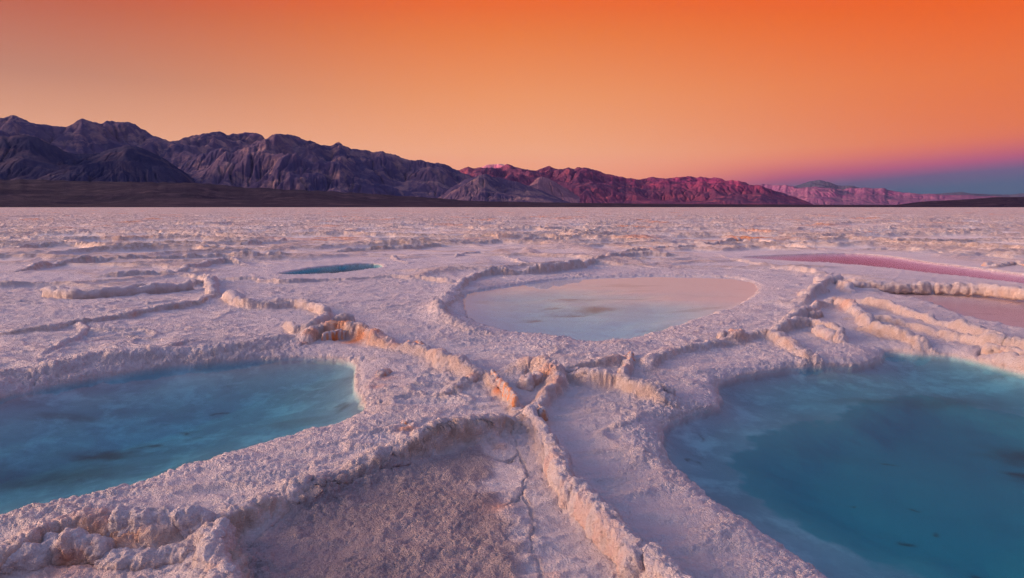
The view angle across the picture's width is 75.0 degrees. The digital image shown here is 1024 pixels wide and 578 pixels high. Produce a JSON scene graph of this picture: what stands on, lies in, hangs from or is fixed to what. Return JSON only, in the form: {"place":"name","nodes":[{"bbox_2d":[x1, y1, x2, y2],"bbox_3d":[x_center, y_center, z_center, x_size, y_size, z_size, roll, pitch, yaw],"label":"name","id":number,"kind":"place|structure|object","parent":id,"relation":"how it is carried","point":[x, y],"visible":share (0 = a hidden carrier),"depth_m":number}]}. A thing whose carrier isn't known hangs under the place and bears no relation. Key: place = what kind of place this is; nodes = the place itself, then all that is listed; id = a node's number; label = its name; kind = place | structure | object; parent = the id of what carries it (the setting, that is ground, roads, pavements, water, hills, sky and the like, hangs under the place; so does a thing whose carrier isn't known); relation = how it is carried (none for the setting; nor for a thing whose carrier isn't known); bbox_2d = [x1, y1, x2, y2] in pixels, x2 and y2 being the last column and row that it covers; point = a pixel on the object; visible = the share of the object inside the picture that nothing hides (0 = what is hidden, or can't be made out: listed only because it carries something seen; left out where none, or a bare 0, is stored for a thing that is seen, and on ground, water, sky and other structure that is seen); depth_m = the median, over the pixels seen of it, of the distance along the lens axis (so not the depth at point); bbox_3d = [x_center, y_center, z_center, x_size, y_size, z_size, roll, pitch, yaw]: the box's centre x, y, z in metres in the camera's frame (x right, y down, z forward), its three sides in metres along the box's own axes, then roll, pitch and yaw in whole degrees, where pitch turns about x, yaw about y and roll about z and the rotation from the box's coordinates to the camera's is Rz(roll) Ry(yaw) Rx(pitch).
{"place":"outdoors","nodes":[
{"label":"outdoors","id":0,"kind":"place"},
{"bbox_2d":[0,135,194,182],"bbox_3d":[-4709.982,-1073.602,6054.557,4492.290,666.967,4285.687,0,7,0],"label":"mountain","id":1,"kind":"structure","parent":0,"point":[26,157],"depth_m":6018.61},
{"bbox_2d":[36,161,191,182],"bbox_3d":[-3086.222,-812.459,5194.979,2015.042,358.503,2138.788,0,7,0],"label":"hill","id":2,"kind":"structure","parent":0,"point":[118,171],"depth_m":4982.25},
{"bbox_2d":[0,115,264,167],"bbox_3d":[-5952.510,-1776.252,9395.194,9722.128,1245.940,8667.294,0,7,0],"label":"mountain","id":3,"kind":"structure","parent":0,"point":[81,136],"depth_m":8691.78},
{"bbox_2d":[178,134,472,197],"bbox_3d":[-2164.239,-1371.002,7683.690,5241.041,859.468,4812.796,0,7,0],"label":"mountain","id":4,"kind":"structure","parent":0,"point":[284,161],"depth_m":6975.52},
{"bbox_2d":[481,164,504,167],"bbox_3d":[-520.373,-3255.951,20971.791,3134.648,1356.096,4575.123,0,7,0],"label":"mountain","id":5,"kind":"structure","parent":0,"point":[494,165],"depth_m":20888.59},
{"bbox_2d":[438,174,570,202],"bbox_3d":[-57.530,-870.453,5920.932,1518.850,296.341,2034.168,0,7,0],"label":"hill","id":6,"kind":"structure","parent":0,"point":[486,187],"depth_m":5487.48},
{"bbox_2d":[0,207,1023,577],"bbox_3d":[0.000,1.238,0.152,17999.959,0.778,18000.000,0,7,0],"label":"ground","id":7,"kind":"structure","parent":0,"point":[880,435],"depth_m":4.77},
{"bbox_2d":[0,532,58,575],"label":"salt block","id":8,"kind":"structure","parent":7,"relation":"on","point":[29,556],"depth_m":2.22},
{"bbox_2d":[49,527,115,566],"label":"salt block","id":9,"kind":"structure","parent":7,"relation":"on","point":[69,547],"depth_m":2.25},
{"bbox_2d":[41,280,194,298],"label":"salt block","id":10,"kind":"structure","parent":7,"relation":"on","point":[105,292],"depth_m":8.97},
{"bbox_2d":[94,539,195,571],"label":"salt block","id":11,"kind":"structure","parent":7,"relation":"on","point":[133,559],"depth_m":2.23},
{"bbox_2d":[106,504,216,537],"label":"salt block","id":12,"kind":"structure","parent":7,"relation":"on","point":[189,519],"depth_m":2.39},
{"bbox_2d":[203,276,218,293],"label":"salt block","id":13,"kind":"structure","parent":7,"relation":"on","point":[209,290],"depth_m":9.50},
{"bbox_2d":[191,517,241,577],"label":"salt block","id":14,"kind":"structure","parent":7,"relation":"on","point":[214,542],"depth_m":2.16},
{"bbox_2d":[220,289,244,304],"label":"salt block","id":15,"kind":"structure","parent":7,"relation":"on","point":[229,296],"depth_m":8.41},
{"bbox_2d":[258,297,330,313],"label":"salt block","id":16,"kind":"structure","parent":7,"relation":"on","point":[320,307],"depth_m":7.75},
{"bbox_2d":[321,329,365,340],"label":"salt block","id":17,"kind":"structure","parent":7,"relation":"on","point":[337,334],"depth_m":6.02},
{"bbox_2d":[333,313,354,320],"bbox_3d":[-1.752,0.337,6.966,0.228,0.189,0.120,-2,7,-18],"label":"rock","id":18,"kind":"object","parent":7,"relation":"on","point":[344,316],"visible":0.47,"depth_m":6.92},
{"bbox_2d":[376,368,391,375],"bbox_3d":[-0.921,0.625,4.823,0.083,0.108,0.149,4,8,27],"label":"salt chunk","id":19,"kind":"object","parent":7,"relation":"on","point":[383,371],"visible":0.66,"depth_m":4.79},
{"bbox_2d":[401,419,413,424],"bbox_3d":[-0.574,0.775,3.687,0.078,0.109,0.056,0,7,0],"label":"salt chunk","id":20,"kind":"object","parent":7,"relation":"on","point":[407,421],"visible":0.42,"depth_m":3.67},
{"bbox_2d":[408,339,424,344],"bbox_3d":[-0.818,0.507,5.715,0.200,0.143,0.085,4,8,28],"label":"salt chunk","id":21,"kind":"object","parent":7,"relation":"on","point":[417,341],"visible":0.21,"depth_m":5.69},
{"bbox_2d":[490,369,519,406],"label":"salt block","id":22,"kind":"structure","parent":7,"relation":"on","point":[507,390],"depth_m":4.13},
{"bbox_2d":[516,371,544,391],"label":"salt block","id":23,"kind":"structure","parent":7,"relation":"on","point":[529,381],"depth_m":4.43},
{"bbox_2d":[522,404,558,452],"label":"salt block","id":24,"kind":"structure","parent":7,"relation":"on","point":[542,427],"depth_m":3.45},
{"bbox_2d":[537,404,548,420],"bbox_3d":[0.168,0.738,3.865,0.072,0.150,0.174,-1,7,-7],"label":"salt chunk","id":25,"kind":"object","parent":7,"relation":"on","point":[542,412],"visible":0.4,"depth_m":3.79},
{"bbox_2d":[543,445,574,508],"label":"salt block","id":26,"kind":"structure","parent":7,"relation":"on","point":[558,469],"depth_m":2.87},
{"bbox_2d":[564,366,616,372],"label":"salt block","id":27,"kind":"structure","parent":7,"relation":"on","point":[571,369],"depth_m":4.66},
{"bbox_2d":[567,476,647,577],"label":"salt block","id":28,"kind":"structure","parent":7,"relation":"on","point":[614,537],"depth_m":2.37},
{"bbox_2d":[627,351,634,364],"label":"salt block","id":29,"kind":"structure","parent":7,"relation":"on","point":[630,357],"depth_m":5.09},
{"bbox_2d":[619,373,675,395],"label":"salt block","id":30,"kind":"structure","parent":7,"relation":"on","point":[666,387],"depth_m":4.22},
{"bbox_2d":[639,542,693,577],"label":"salt block","id":31,"kind":"structure","parent":7,"relation":"on","point":[659,561],"depth_m":2.11},
{"bbox_2d":[716,328,744,338],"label":"salt block","id":32,"kind":"structure","parent":7,"relation":"on","point":[723,333],"depth_m":5.96},
{"bbox_2d":[744,238,759,241],"bbox_3d":[7.953,-1.553,22.037,0.638,0.255,0.304,0,7,0],"label":"salt chunk","id":33,"kind":"object","parent":7,"relation":"on","point":[755,239],"visible":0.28,"depth_m":21.93},
{"bbox_2d":[759,238,775,241],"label":"salt block","id":34,"kind":"structure","parent":7,"relation":"on","point":[766,240],"depth_m":21.61},
{"bbox_2d":[797,287,829,295],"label":"salt block","id":35,"kind":"structure","parent":7,"relation":"on","point":[803,291],"depth_m":9.00},
{"bbox_2d":[808,310,823,318],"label":"salt block","id":36,"kind":"structure","parent":7,"relation":"on","point":[815,314],"depth_m":7.21},
{"bbox_2d":[811,324,835,339],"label":"salt block","id":37,"kind":"structure","parent":7,"relation":"on","point":[822,331],"depth_m":6.10},
{"bbox_2d":[813,274,843,283],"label":"salt block","id":38,"kind":"structure","parent":7,"relation":"on","point":[835,277],"depth_m":10.43},
{"bbox_2d":[852,280,931,293],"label":"salt block","id":39,"kind":"structure","parent":7,"relation":"on","point":[918,287],"depth_m":9.89},
{"bbox_2d":[933,281,1023,299],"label":"salt block","id":40,"kind":"structure","parent":7,"relation":"on","point":[1013,292],"depth_m":9.53},
{"bbox_2d":[981,342,1023,354],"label":"salt block","id":41,"kind":"structure","parent":7,"relation":"on","point":[989,348],"depth_m":5.44},
{"bbox_2d":[981,260,1023,266],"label":"salt block","id":42,"kind":"structure","parent":7,"relation":"on","point":[1003,263],"depth_m":13.58},
{"bbox_2d":[0,179,1023,206],"bbox_3d":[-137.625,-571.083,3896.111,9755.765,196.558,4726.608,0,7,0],"label":"terrain","id":43,"kind":"structure","parent":0,"point":[37,193],"depth_m":3494.20},
{"bbox_2d":[0,0,1023,194],"label":"sky","id":44,"kind":"structure","parent":0,"point":[905,96]},
{"bbox_2d":[530,177,579,202],"bbox_3d":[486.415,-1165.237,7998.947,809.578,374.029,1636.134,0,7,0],"label":"hill","id":45,"kind":"structure","parent":0,"point":[548,186],"depth_m":7983.06},
{"bbox_2d":[458,164,812,204],"bbox_3d":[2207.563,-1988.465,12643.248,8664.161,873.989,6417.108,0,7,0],"label":"mountain","id":46,"kind":"structure","parent":0,"point":[586,185],"depth_m":11697.11},
{"bbox_2d":[794,180,858,188],"bbox_3d":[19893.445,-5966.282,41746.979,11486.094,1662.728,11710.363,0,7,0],"label":"mountain","id":47,"kind":"structure","parent":0,"point":[820,183],"depth_m":40700.56},
{"bbox_2d":[760,184,999,204],"bbox_3d":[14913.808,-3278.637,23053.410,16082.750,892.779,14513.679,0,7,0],"label":"mountain","id":48,"kind":"structure","parent":0,"point":[815,195],"depth_m":22616.18},
{"bbox_2d":[899,197,1023,205],"bbox_3d":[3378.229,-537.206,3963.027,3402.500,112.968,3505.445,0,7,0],"label":"hill","id":49,"kind":"structure","parent":0,"point":[1004,201],"depth_m":3599.24},
{"bbox_2d":[938,192,1023,196],"bbox_3d":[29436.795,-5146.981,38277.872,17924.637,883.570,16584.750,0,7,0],"label":"mountain","id":50,"kind":"structure","parent":0,"point":[1000,195],"depth_m":38523.15}
]}

